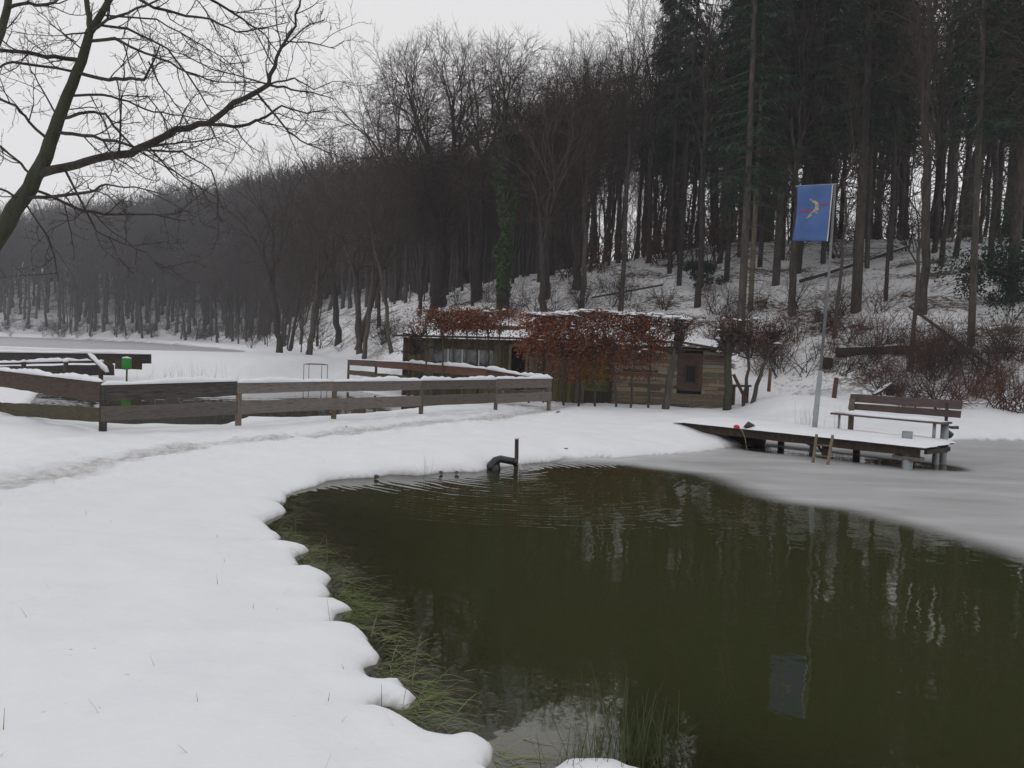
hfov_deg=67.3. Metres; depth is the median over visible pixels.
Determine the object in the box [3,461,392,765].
snow litter
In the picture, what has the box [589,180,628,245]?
sapling
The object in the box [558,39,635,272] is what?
bare tree
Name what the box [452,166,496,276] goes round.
bare tree
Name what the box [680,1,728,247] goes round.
bare tree
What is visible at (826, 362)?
tree stump
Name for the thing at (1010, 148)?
sapling
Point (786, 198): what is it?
sapling
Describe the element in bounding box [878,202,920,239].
bare shrub
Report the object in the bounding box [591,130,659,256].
sapling
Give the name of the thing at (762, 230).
conifer tree
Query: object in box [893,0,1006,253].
bare tree
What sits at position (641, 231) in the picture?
bare shrub
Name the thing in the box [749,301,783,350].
bare shrub
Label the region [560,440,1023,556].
pond ice
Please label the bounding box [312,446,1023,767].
pond water
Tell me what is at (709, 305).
bare shrub
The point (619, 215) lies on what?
bare tree
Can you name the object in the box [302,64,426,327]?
bare tree
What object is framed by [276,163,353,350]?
bare tree
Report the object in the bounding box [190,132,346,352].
bare tree
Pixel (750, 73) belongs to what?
conifer tree
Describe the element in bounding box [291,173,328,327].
bare tree
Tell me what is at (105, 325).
bare shrub
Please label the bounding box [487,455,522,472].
outfall pipe
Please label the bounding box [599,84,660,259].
bare tree
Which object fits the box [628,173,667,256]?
sapling
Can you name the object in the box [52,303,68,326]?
bare tree
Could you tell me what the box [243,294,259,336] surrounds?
bare tree
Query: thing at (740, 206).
conifer tree
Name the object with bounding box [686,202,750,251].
bare shrub
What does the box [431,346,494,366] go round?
window frame
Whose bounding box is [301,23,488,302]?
beech tree
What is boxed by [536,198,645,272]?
bare shrub
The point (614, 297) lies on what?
bare shrub
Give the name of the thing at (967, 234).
bare shrub
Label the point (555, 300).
bare shrub
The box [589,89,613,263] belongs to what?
bare tree
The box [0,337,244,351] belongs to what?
pond ice
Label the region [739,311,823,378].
bare shrub
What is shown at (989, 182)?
bare tree
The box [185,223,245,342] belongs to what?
bare tree
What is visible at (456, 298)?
bare shrub
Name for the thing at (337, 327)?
bare tree
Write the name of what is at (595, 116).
bare tree
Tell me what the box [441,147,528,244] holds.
bare tree
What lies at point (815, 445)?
ladder
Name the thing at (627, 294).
bare shrub
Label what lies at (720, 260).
bare tree
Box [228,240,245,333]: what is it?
bare tree
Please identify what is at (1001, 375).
bare shrub
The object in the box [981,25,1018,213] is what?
conifer tree
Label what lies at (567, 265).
bare shrub
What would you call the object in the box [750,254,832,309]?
bare shrub
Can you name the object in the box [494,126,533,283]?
bare tree
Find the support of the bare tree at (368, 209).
on the snow ground at (166, 549)
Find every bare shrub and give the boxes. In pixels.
[21,315,36,326]
[27,321,47,331]
[49,323,72,336]
[51,323,67,336]
[86,317,112,330]
[121,326,132,339]
[220,317,239,339]
[225,325,241,339]
[239,324,263,347]
[246,322,270,341]
[259,319,273,336]
[287,326,324,345]
[294,311,351,349]
[309,310,332,334]
[322,331,350,351]
[343,305,381,331]
[350,304,404,344]
[355,328,393,345]
[364,309,401,336]
[366,305,413,338]
[371,312,397,343]
[391,263,429,297]
[415,278,457,307]
[437,269,482,305]
[456,257,498,302]
[456,261,469,283]
[461,283,511,315]
[465,283,487,302]
[482,273,495,292]
[489,270,561,311]
[490,266,557,315]
[495,284,526,316]
[495,292,531,320]
[509,267,583,317]
[512,266,590,316]
[513,212,604,280]
[534,219,621,270]
[534,222,611,271]
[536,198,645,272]
[550,219,639,273]
[551,270,605,303]
[552,240,601,270]
[556,217,605,262]
[557,192,646,262]
[560,280,597,308]
[561,268,596,293]
[562,267,617,309]
[573,225,628,274]
[576,262,631,296]
[592,250,646,288]
[592,263,619,290]
[600,210,652,262]
[601,284,624,307]
[609,268,642,300]
[617,209,691,259]
[618,275,682,320]
[620,177,705,258]
[620,230,646,257]
[622,190,685,257]
[627,194,710,268]
[627,212,678,265]
[629,204,655,255]
[637,270,683,310]
[640,193,726,256]
[646,181,720,248]
[659,221,739,274]
[676,194,737,245]
[676,198,758,264]
[677,213,714,250]
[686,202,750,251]
[686,204,737,245]
[687,268,737,315]
[688,273,765,330]
[690,294,732,340]
[696,290,737,318]
[696,304,735,350]
[700,277,772,326]
[708,213,737,243]
[710,304,737,323]
[717,265,788,315]
[726,214,773,243]
[726,300,775,352]
[733,203,776,245]
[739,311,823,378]
[740,345,777,376]
[746,288,771,312]
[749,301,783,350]
[749,312,805,349]
[750,214,812,260]
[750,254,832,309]
[750,327,804,362]
[751,180,801,240]
[752,310,812,368]
[761,312,843,377]
[769,294,818,344]
[773,298,814,331]
[791,181,873,258]
[794,263,882,315]
[796,281,854,327]
[800,296,843,331]
[804,274,861,324]
[808,318,888,376]
[815,301,938,363]
[815,312,863,353]
[815,338,851,373]
[825,294,884,343]
[831,193,855,233]
[832,299,879,345]
[832,327,884,374]
[834,179,899,238]
[834,197,874,239]
[838,315,900,357]
[839,205,879,238]
[842,327,938,396]
[845,343,912,384]
[846,296,881,330]
[849,208,907,239]
[852,258,911,314]
[859,284,921,344]
[867,362,913,394]
[868,343,976,407]
[870,322,917,345]
[871,187,970,251]
[873,182,945,238]
[873,186,933,238]
[873,321,988,408]
[876,319,946,378]
[877,296,959,368]
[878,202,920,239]
[878,291,939,364]
[880,361,909,393]
[884,187,971,238]
[885,348,923,389]
[885,374,938,406]
[886,371,937,396]
[887,155,999,238]
[894,336,965,381]
[895,329,939,362]
[897,327,951,377]
[903,301,968,371]
[905,202,957,242]
[905,299,969,354]
[908,358,1005,399]
[909,312,948,357]
[913,170,991,238]
[913,318,979,380]
[917,294,986,363]
[917,315,960,349]
[922,369,957,395]
[926,304,986,361]
[933,187,1009,239]
[935,295,1022,376]
[935,331,985,375]
[936,368,995,408]
[937,315,1022,394]
[937,370,1008,397]
[944,201,988,237]
[950,364,998,403]
[951,281,1023,352]
[956,306,1022,359]
[957,150,1023,243]
[957,331,1023,410]
[963,324,1009,369]
[969,349,1023,386]
[975,289,1023,360]
[975,320,1022,358]
[978,362,1023,413]
[978,364,1023,411]
[979,358,1020,396]
[981,329,1023,364]
[991,348,1023,379]
[1006,357,1023,401]
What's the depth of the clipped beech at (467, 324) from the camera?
24.01 m
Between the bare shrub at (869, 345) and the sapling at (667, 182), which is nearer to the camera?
the bare shrub at (869, 345)
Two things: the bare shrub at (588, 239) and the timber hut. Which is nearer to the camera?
the timber hut
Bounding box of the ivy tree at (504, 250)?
[457,25,568,314]
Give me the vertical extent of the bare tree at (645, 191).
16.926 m
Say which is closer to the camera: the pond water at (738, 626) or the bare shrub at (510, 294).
the pond water at (738, 626)
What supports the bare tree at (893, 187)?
on the snow ground at (166, 549)
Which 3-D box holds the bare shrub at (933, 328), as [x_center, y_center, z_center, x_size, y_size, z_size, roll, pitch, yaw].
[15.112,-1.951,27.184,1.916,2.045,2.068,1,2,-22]
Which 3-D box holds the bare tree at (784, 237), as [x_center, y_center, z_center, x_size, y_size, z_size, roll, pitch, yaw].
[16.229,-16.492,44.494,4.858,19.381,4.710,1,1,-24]
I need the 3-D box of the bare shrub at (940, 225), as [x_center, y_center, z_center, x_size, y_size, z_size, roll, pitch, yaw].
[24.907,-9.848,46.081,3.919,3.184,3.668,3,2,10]
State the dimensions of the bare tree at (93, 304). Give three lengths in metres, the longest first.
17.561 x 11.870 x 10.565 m
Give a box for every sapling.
[360,215,397,298]
[392,215,426,301]
[511,215,536,260]
[523,109,569,215]
[567,104,633,263]
[588,183,607,231]
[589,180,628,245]
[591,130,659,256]
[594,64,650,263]
[618,76,662,259]
[622,170,660,255]
[627,172,642,249]
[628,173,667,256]
[636,103,698,253]
[636,154,693,252]
[658,91,719,245]
[705,164,720,233]
[767,142,793,207]
[768,141,812,243]
[881,100,953,213]
[885,55,951,237]
[967,3,1023,243]
[982,124,1023,211]
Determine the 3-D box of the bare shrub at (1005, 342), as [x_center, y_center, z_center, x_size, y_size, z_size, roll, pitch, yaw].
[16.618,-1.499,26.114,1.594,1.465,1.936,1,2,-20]
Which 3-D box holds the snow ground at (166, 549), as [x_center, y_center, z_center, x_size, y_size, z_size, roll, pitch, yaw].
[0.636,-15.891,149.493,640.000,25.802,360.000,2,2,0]
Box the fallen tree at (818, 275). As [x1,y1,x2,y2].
[799,245,910,282]
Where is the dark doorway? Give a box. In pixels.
[507,347,533,389]
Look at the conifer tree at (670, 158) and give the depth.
50.53 m
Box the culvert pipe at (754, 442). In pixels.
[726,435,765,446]
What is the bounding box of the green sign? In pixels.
[122,356,131,380]
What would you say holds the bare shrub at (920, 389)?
on the snow ground at (166, 549)
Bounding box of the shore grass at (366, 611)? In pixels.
[269,484,584,767]
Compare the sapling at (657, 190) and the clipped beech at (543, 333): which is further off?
the sapling at (657, 190)
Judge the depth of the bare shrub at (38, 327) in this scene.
181.56 m
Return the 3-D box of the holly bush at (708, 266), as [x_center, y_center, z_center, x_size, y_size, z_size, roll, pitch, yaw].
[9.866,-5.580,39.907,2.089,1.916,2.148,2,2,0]
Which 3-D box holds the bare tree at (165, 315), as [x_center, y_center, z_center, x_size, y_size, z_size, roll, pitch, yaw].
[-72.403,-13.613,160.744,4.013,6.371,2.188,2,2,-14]
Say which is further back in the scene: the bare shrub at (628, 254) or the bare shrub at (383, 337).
the bare shrub at (628, 254)
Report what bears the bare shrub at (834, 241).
on the snow ground at (166, 549)
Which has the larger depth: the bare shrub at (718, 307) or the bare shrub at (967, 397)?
the bare shrub at (718, 307)
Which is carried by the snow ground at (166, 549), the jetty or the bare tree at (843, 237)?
the bare tree at (843, 237)
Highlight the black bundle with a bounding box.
[743,421,754,428]
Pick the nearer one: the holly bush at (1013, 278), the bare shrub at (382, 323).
the holly bush at (1013, 278)
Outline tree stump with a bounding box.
[822,357,832,368]
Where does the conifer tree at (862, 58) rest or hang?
on the snow ground at (166, 549)
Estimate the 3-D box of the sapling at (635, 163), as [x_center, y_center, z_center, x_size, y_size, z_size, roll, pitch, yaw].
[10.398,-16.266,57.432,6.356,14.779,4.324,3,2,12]
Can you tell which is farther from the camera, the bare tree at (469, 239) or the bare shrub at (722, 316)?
the bare tree at (469, 239)
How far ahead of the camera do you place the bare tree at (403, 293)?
73.29 m
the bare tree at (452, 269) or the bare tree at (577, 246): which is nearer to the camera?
the bare tree at (577, 246)
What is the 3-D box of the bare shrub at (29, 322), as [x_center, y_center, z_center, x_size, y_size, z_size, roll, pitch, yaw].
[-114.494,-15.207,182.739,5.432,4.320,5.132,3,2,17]
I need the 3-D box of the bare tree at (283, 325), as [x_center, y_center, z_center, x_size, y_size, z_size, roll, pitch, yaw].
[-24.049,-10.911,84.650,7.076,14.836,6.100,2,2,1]
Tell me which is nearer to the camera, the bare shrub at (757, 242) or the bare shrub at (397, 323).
the bare shrub at (397, 323)
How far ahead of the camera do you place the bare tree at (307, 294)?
85.60 m
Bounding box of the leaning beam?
[87,353,108,374]
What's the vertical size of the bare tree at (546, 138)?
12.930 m
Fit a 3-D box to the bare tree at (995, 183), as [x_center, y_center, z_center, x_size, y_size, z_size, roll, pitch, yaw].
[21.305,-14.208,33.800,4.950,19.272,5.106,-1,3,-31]
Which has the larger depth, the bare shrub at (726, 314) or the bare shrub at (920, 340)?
the bare shrub at (726, 314)
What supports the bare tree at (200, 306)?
on the snow ground at (166, 549)
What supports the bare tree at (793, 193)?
on the snow ground at (166, 549)
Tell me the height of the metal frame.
1.227 m
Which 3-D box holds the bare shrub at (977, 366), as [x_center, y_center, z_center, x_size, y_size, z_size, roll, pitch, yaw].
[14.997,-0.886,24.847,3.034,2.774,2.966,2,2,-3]
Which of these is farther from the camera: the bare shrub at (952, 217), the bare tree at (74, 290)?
the bare tree at (74, 290)
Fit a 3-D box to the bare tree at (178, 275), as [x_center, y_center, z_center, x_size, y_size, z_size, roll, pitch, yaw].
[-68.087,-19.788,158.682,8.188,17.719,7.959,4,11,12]
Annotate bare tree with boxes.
[37,250,80,319]
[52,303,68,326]
[56,252,72,326]
[56,273,83,333]
[57,262,78,334]
[57,262,88,326]
[72,263,118,335]
[81,255,101,331]
[94,229,134,335]
[101,298,127,332]
[104,258,131,335]
[105,272,134,336]
[107,231,160,337]
[124,227,164,337]
[129,273,165,328]
[154,244,204,339]
[158,305,173,326]
[160,250,190,314]
[174,239,204,338]
[184,276,224,337]
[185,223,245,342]
[185,297,204,340]
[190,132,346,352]
[194,257,225,315]
[195,245,219,337]
[197,257,242,338]
[200,268,246,341]
[201,290,216,340]
[207,258,265,343]
[221,231,262,341]
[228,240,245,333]
[235,256,279,344]
[236,272,265,340]
[238,274,266,337]
[239,263,266,338]
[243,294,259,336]
[248,126,392,346]
[252,296,278,345]
[253,244,296,322]
[254,269,283,339]
[255,213,316,342]
[258,294,270,341]
[261,157,370,354]
[261,197,350,346]
[262,191,321,346]
[262,227,310,336]
[271,244,319,344]
[275,242,326,349]
[275,248,325,343]
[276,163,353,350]
[278,233,327,348]
[280,261,335,324]
[283,240,339,343]
[284,268,315,351]
[286,161,359,333]
[291,145,424,354]
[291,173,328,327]
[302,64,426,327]
[316,135,430,358]
[322,142,422,353]
[335,145,461,349]
[359,181,409,308]
[376,140,424,302]
[377,153,411,304]
[382,146,420,301]
[390,131,471,314]
[392,152,465,302]
[395,138,455,300]
[399,34,546,301]
[413,148,478,296]
[427,141,455,295]
[427,142,477,291]
[429,150,470,290]
[434,132,477,287]
[434,132,496,306]
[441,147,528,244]
[441,159,477,286]
[451,148,516,282]
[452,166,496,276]
[456,147,498,283]
[456,157,477,290]
[459,149,495,238]
[463,142,501,234]
[469,141,528,237]
[470,152,500,280]
[479,35,619,299]
[480,71,644,311]
[487,154,538,227]
[488,151,518,271]
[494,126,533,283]
[497,78,590,275]
[518,94,580,281]
[520,74,576,190]
[521,70,579,220]
[522,167,530,276]
[523,184,542,276]
[524,23,654,290]
[524,117,556,275]
[528,41,650,308]
[535,68,588,268]
[539,176,597,236]
[550,45,614,171]
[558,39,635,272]
[558,51,607,259]
[563,37,641,263]
[579,46,611,245]
[585,25,669,263]
[587,192,590,230]
[588,0,685,310]
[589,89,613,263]
[589,143,635,236]
[594,32,649,265]
[596,47,647,261]
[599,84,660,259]
[602,58,644,245]
[604,0,714,263]
[605,15,682,258]
[605,50,648,227]
[616,32,661,206]
[621,149,634,220]
[622,98,661,230]
[630,160,660,256]
[631,151,690,235]
[632,171,660,254]
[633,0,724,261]
[633,67,661,253]
[634,96,676,203]
[638,0,790,307]
[646,48,679,253]
[647,76,660,239]
[647,113,666,249]
[647,148,677,252]
[653,41,713,220]
[678,54,712,232]
[679,48,739,248]
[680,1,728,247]
[682,0,776,263]
[695,4,741,253]
[699,1,786,230]
[704,96,722,244]
[709,43,724,236]
[710,0,802,241]
[724,0,883,315]
[745,38,898,338]
[758,0,815,259]
[764,167,769,241]
[778,10,834,239]
[818,4,851,183]
[823,0,922,139]
[827,0,862,242]
[832,5,998,371]
[837,1,893,233]
[844,19,893,237]
[852,0,1018,315]
[863,0,940,300]
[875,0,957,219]
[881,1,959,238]
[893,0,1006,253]
[906,0,1017,266]
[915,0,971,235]
[915,9,970,222]
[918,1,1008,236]
[933,0,1023,256]
[938,0,1022,243]
[947,0,1023,268]
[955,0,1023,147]
[972,36,1019,236]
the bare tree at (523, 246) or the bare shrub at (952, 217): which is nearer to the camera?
the bare shrub at (952, 217)
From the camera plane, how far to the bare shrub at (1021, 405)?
21.82 m
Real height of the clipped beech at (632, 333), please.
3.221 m
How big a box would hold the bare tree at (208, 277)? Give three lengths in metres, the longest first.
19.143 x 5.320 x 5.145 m
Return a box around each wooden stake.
[514,437,518,469]
[767,368,771,391]
[832,377,838,397]
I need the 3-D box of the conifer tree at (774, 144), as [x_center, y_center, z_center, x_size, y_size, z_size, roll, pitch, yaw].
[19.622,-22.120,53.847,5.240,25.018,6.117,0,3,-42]
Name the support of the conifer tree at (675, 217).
on the snow ground at (166, 549)
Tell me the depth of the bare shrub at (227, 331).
141.13 m
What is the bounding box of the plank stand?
[872,382,894,395]
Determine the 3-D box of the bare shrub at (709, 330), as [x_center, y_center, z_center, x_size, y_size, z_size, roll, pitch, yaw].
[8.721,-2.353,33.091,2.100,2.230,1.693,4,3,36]
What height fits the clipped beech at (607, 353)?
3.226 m
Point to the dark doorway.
(515, 363)
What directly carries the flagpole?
attached to the jetty
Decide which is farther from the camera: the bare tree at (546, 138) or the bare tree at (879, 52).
the bare tree at (546, 138)
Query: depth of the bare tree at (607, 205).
84.47 m
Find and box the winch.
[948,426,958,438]
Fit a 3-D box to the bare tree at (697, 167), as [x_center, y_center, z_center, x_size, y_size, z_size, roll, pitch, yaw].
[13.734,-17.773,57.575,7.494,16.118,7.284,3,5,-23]
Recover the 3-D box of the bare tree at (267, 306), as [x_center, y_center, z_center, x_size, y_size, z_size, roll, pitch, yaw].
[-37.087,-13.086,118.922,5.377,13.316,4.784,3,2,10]
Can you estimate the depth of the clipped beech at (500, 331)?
24.13 m
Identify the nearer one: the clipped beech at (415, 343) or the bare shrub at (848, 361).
the clipped beech at (415, 343)
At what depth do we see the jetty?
14.54 m
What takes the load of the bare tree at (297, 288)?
on the snow ground at (166, 549)
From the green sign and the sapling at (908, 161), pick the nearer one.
the green sign
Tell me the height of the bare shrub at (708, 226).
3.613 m
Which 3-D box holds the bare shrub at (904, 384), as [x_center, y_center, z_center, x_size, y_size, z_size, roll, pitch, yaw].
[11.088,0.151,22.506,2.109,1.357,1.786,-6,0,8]
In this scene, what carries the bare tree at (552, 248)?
on the snow ground at (166, 549)
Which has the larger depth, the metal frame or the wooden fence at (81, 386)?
the metal frame
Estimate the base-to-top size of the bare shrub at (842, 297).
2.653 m
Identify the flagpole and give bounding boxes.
[795,183,836,452]
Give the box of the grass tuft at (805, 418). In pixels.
[785,403,826,425]
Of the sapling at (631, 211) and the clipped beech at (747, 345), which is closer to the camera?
the clipped beech at (747, 345)
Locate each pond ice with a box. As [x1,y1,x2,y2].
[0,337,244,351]
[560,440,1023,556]
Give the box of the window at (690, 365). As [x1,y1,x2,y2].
[677,353,702,390]
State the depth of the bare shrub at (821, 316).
32.57 m
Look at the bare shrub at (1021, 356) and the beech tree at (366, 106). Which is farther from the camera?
the beech tree at (366, 106)
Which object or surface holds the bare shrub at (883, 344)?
on the snow ground at (166, 549)
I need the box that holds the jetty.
[673,417,955,469]
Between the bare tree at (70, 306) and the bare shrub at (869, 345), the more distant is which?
the bare tree at (70, 306)
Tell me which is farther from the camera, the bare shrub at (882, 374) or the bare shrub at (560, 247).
the bare shrub at (560, 247)
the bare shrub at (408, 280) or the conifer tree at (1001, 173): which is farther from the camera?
the bare shrub at (408, 280)
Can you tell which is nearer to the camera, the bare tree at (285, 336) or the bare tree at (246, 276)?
the bare tree at (285, 336)
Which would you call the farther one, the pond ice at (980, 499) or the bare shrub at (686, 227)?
the bare shrub at (686, 227)
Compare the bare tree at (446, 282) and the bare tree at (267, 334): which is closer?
the bare tree at (446, 282)
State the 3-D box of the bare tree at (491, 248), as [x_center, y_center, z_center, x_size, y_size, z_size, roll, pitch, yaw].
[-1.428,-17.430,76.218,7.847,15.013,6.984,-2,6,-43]
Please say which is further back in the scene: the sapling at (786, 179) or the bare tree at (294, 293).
the bare tree at (294, 293)
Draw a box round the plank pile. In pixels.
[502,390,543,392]
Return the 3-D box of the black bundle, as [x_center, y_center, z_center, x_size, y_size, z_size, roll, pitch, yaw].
[4.795,0.846,15.540,0.228,0.185,0.144,2,2,-19]
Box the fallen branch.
[908,305,991,367]
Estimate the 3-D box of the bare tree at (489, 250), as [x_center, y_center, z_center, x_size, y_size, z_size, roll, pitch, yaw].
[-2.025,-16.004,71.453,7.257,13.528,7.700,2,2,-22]
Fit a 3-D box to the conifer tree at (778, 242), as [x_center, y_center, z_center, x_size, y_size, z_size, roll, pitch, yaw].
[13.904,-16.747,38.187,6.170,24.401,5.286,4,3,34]
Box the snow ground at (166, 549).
[0,237,1023,767]
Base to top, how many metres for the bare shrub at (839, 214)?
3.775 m
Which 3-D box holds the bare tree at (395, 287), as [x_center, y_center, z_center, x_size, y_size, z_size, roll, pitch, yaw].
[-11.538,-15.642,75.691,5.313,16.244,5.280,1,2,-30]
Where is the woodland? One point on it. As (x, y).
(16, 252)
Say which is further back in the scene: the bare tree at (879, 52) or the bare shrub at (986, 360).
the bare tree at (879, 52)
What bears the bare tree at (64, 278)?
on the snow ground at (166, 549)
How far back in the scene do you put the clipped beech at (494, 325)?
24.08 m
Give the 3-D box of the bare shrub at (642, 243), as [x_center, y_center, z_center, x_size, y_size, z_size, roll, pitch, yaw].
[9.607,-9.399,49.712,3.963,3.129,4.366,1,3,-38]
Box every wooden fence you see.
[0,367,552,431]
[347,359,550,408]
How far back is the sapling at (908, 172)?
53.02 m
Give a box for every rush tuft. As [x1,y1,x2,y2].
[524,717,640,767]
[553,665,678,767]
[586,703,694,767]
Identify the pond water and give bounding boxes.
[31,391,418,424]
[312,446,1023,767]
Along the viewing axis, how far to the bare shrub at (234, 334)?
136.76 m
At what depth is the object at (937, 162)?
49.40 m
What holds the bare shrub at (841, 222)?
on the snow ground at (166, 549)
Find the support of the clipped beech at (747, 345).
on the snow ground at (166, 549)
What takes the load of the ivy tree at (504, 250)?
on the snow ground at (166, 549)
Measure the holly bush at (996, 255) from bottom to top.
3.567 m
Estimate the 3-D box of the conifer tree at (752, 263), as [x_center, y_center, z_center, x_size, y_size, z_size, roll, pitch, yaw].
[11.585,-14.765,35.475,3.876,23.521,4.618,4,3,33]
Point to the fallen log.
(843, 350)
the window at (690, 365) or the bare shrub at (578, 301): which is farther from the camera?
the bare shrub at (578, 301)
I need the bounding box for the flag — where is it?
[792,185,832,240]
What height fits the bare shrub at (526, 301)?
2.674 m
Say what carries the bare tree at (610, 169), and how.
on the snow ground at (166, 549)
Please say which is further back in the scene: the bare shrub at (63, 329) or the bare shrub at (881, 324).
the bare shrub at (63, 329)
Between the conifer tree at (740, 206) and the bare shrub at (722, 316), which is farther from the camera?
the conifer tree at (740, 206)
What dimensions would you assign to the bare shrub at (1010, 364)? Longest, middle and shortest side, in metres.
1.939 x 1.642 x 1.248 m
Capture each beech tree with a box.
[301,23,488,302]
[356,13,537,310]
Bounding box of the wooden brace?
[732,374,748,402]
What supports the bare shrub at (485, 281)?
on the snow ground at (166, 549)
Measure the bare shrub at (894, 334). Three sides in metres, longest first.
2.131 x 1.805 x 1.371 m
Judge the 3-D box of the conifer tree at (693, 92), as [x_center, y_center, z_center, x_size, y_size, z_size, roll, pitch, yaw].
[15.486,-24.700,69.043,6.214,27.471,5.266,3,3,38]
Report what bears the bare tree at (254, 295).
on the snow ground at (166, 549)
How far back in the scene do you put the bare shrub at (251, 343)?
74.53 m
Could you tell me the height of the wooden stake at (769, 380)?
0.790 m
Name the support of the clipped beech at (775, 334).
on the snow ground at (166, 549)
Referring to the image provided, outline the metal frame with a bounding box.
[303,363,327,378]
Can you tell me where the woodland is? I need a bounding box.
[0,0,1022,337]
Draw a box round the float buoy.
[733,425,746,448]
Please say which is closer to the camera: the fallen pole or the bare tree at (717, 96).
the fallen pole
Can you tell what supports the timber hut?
on the snow ground at (166, 549)
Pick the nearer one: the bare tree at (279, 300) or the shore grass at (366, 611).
the shore grass at (366, 611)
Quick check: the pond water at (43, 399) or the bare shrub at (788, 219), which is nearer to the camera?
the pond water at (43, 399)
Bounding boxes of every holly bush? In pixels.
[682,258,725,291]
[926,231,1023,323]
[956,262,1023,307]
[981,195,1023,258]
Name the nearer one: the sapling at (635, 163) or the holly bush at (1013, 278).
the holly bush at (1013, 278)
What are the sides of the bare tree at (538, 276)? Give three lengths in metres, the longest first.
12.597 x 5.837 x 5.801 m
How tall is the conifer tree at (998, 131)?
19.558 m
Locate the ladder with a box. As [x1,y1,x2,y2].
[807,434,833,464]
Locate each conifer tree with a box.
[632,0,716,273]
[633,0,700,250]
[635,1,695,256]
[651,0,731,285]
[654,0,709,229]
[690,0,754,237]
[690,0,772,281]
[691,0,808,352]
[705,6,754,226]
[712,0,848,285]
[715,0,797,310]
[722,0,775,256]
[732,158,778,236]
[733,0,804,267]
[738,2,777,238]
[738,3,783,240]
[751,0,815,214]
[766,0,872,273]
[776,0,841,241]
[777,0,870,263]
[781,0,841,248]
[787,0,946,313]
[791,0,850,205]
[800,0,839,188]
[821,0,922,252]
[830,2,863,239]
[833,0,921,268]
[840,0,909,202]
[840,6,904,238]
[865,0,932,260]
[876,0,947,240]
[916,0,1023,301]
[925,0,1023,345]
[960,1,1021,230]
[960,3,1015,236]
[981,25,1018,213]
[985,8,1023,237]
[1002,101,1018,150]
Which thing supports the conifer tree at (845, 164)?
on the snow ground at (166, 549)
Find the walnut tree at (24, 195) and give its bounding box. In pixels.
[0,0,378,293]
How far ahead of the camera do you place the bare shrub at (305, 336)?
71.52 m
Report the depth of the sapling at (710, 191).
65.66 m
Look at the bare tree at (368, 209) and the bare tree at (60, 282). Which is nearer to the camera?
the bare tree at (368, 209)
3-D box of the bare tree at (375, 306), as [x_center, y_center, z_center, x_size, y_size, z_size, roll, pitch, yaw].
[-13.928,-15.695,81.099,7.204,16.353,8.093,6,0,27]
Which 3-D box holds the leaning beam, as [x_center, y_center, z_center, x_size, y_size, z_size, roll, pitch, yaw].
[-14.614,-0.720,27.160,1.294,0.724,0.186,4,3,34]
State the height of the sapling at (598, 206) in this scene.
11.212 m
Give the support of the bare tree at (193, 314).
on the snow ground at (166, 549)
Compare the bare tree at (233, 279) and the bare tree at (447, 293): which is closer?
the bare tree at (447, 293)
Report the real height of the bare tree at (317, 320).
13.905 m
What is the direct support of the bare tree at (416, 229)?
on the snow ground at (166, 549)
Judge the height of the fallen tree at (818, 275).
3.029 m
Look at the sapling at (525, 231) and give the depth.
69.23 m
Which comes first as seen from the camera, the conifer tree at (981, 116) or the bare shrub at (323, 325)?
the conifer tree at (981, 116)
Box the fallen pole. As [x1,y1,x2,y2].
[592,284,662,297]
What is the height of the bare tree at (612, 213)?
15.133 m
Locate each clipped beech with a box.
[390,316,434,395]
[402,306,445,394]
[417,307,462,394]
[432,308,476,393]
[440,305,495,393]
[453,307,503,393]
[470,308,513,392]
[475,306,520,393]
[502,310,567,402]
[516,311,574,402]
[525,310,588,405]
[550,309,618,406]
[565,308,624,406]
[582,309,647,406]
[608,311,664,407]
[631,312,686,407]
[652,314,703,409]
[697,310,749,410]
[726,317,773,406]
[734,315,798,403]
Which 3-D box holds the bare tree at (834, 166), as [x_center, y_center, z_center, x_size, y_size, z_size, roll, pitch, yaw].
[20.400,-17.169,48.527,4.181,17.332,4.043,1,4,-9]
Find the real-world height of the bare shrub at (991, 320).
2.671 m
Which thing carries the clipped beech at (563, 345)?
on the snow ground at (166, 549)
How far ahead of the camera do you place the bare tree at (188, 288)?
154.57 m
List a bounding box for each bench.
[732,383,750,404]
[830,394,962,463]
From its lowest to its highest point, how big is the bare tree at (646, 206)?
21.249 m
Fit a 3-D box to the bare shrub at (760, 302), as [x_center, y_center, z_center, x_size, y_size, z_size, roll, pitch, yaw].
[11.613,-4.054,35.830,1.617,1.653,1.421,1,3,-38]
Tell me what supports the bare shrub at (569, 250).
on the snow ground at (166, 549)
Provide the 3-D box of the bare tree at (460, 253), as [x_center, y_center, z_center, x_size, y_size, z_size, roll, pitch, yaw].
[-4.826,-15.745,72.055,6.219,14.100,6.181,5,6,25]
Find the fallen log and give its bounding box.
[835,343,909,357]
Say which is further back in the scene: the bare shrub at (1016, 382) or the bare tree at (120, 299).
the bare tree at (120, 299)
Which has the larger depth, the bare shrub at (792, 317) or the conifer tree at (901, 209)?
the conifer tree at (901, 209)
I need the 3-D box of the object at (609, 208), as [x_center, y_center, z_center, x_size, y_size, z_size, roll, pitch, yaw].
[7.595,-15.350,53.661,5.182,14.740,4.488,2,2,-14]
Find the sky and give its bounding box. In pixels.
[0,0,1008,272]
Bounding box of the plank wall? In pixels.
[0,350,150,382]
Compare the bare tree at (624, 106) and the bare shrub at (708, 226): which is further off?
the bare tree at (624, 106)
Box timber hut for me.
[395,323,739,407]
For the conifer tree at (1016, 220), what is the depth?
30.05 m
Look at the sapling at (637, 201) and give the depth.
67.70 m

